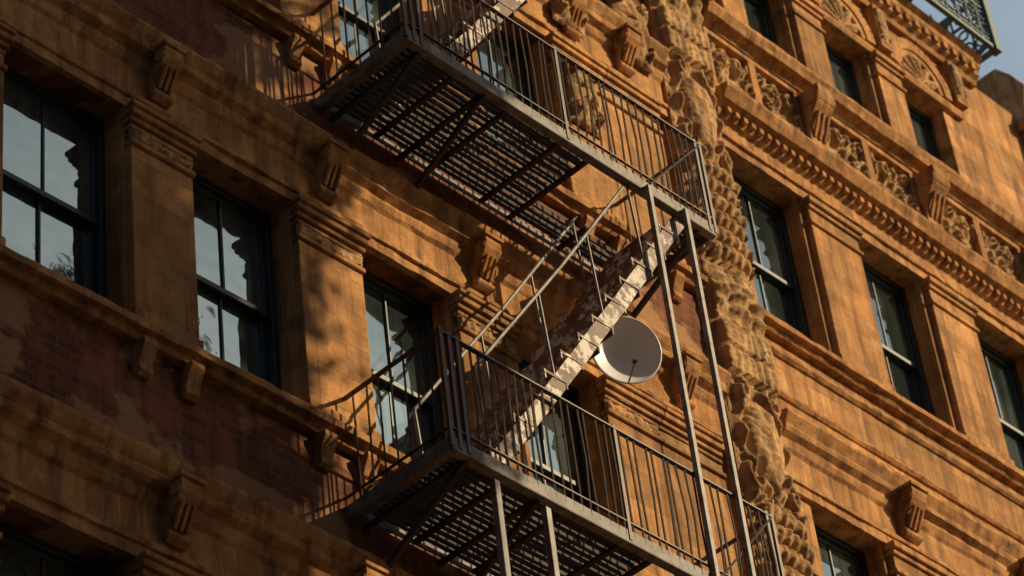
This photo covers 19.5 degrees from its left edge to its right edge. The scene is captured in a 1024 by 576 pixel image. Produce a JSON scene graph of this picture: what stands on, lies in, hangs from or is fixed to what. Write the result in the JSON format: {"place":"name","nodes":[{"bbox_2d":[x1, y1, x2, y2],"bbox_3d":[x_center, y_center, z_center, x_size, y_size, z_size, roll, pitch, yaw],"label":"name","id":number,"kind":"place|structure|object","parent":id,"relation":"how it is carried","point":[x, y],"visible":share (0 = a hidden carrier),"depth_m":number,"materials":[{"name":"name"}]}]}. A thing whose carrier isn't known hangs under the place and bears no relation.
{"place":"outdoors","nodes":[
{"label":"outdoors","id":0,"kind":"place"},
{"bbox_2d":[911,0,1023,83],"label":"sky","id":1,"kind":"structure","parent":0,"point":[1008,15],"materials":[{"name":"blue"}]},
{"bbox_2d":[975,69,1023,134],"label":"corner pier cap","id":2,"kind":"object","parent":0,"point":[1004,90],"visible":0.42,"depth_m":32.25,"materials":[{"name":"stone"}]},
{"bbox_3d":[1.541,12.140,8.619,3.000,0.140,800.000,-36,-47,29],"label":"sidewalk","id":3,"kind":"structure","parent":0,"visible":0},
{"bbox_3d":[-0.265,12.300,9.409,0.500,1.040,22.950,-36,-47,29],"label":"base wall","id":4,"kind":"object","parent":3,"relation":"on","visible":0},
{"bbox_2d":[3,0,1023,575],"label":"ashlar wall","id":5,"kind":"structure","parent":4,"relation":"on","point":[981,146],"depth_m":25.84,"materials":[{"name":"brown stone"}]},
{"bbox_2d":[0,0,725,575],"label":"brick wall","id":6,"kind":"structure","parent":5,"relation":"attached to","point":[66,356],"depth_m":18.97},
{"bbox_2d":[0,0,1014,575],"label":"pilasters","id":7,"kind":"object","parent":5,"relation":"attached to","point":[332,320],"visible":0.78,"depth_m":22.07,"materials":[{"name":"brown stone"}]},
{"bbox_2d":[593,316,661,405],"bbox_3d":[0.903,0.555,22.131,0.464,0.542,0.672,-18,-41,12],"label":"satellite dish","id":8,"kind":"object","parent":7,"relation":"attached to","point":[630,351],"visible":0.89,"depth_m":22.09,"materials":[{"name":"paint"}]},
{"bbox_2d":[0,0,1023,575],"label":"mouldings","id":9,"kind":"object","parent":5,"relation":"attached to","point":[80,474],"visible":0.86,"depth_m":21.70,"materials":[{"name":"brown stone"}]},
{"bbox_2d":[908,0,1002,63],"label":"roof cresting","id":10,"kind":"object","parent":9,"relation":"on","point":[985,34],"visible":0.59,"depth_m":31.52,"materials":[{"name":"black metal"}]},
{"bbox_2d":[0,0,1023,575],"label":"carved ornament","id":11,"kind":"object","parent":5,"relation":"attached to","point":[740,326],"visible":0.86,"depth_m":24.79,"materials":[{"name":"stone"}]},
{"bbox_2d":[0,0,1023,575],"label":"window frames","id":12,"kind":"structure","parent":5,"relation":"attached to","point":[264,314],"depth_m":20.78,"materials":[{"name":"paint"}]},
{"bbox_2d":[0,0,1023,575],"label":"window panes","id":13,"kind":"object","parent":12,"relation":"in","point":[64,244],"visible":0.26,"depth_m":20.12,"materials":[{"name":"clear glass"}]},
{"bbox_2d":[310,0,784,575],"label":"fire escape","id":14,"kind":"object","parent":5,"relation":"attached to","point":[474,502],"visible":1,"depth_m":21.05,"materials":[{"name":"black metal"}]}
]}

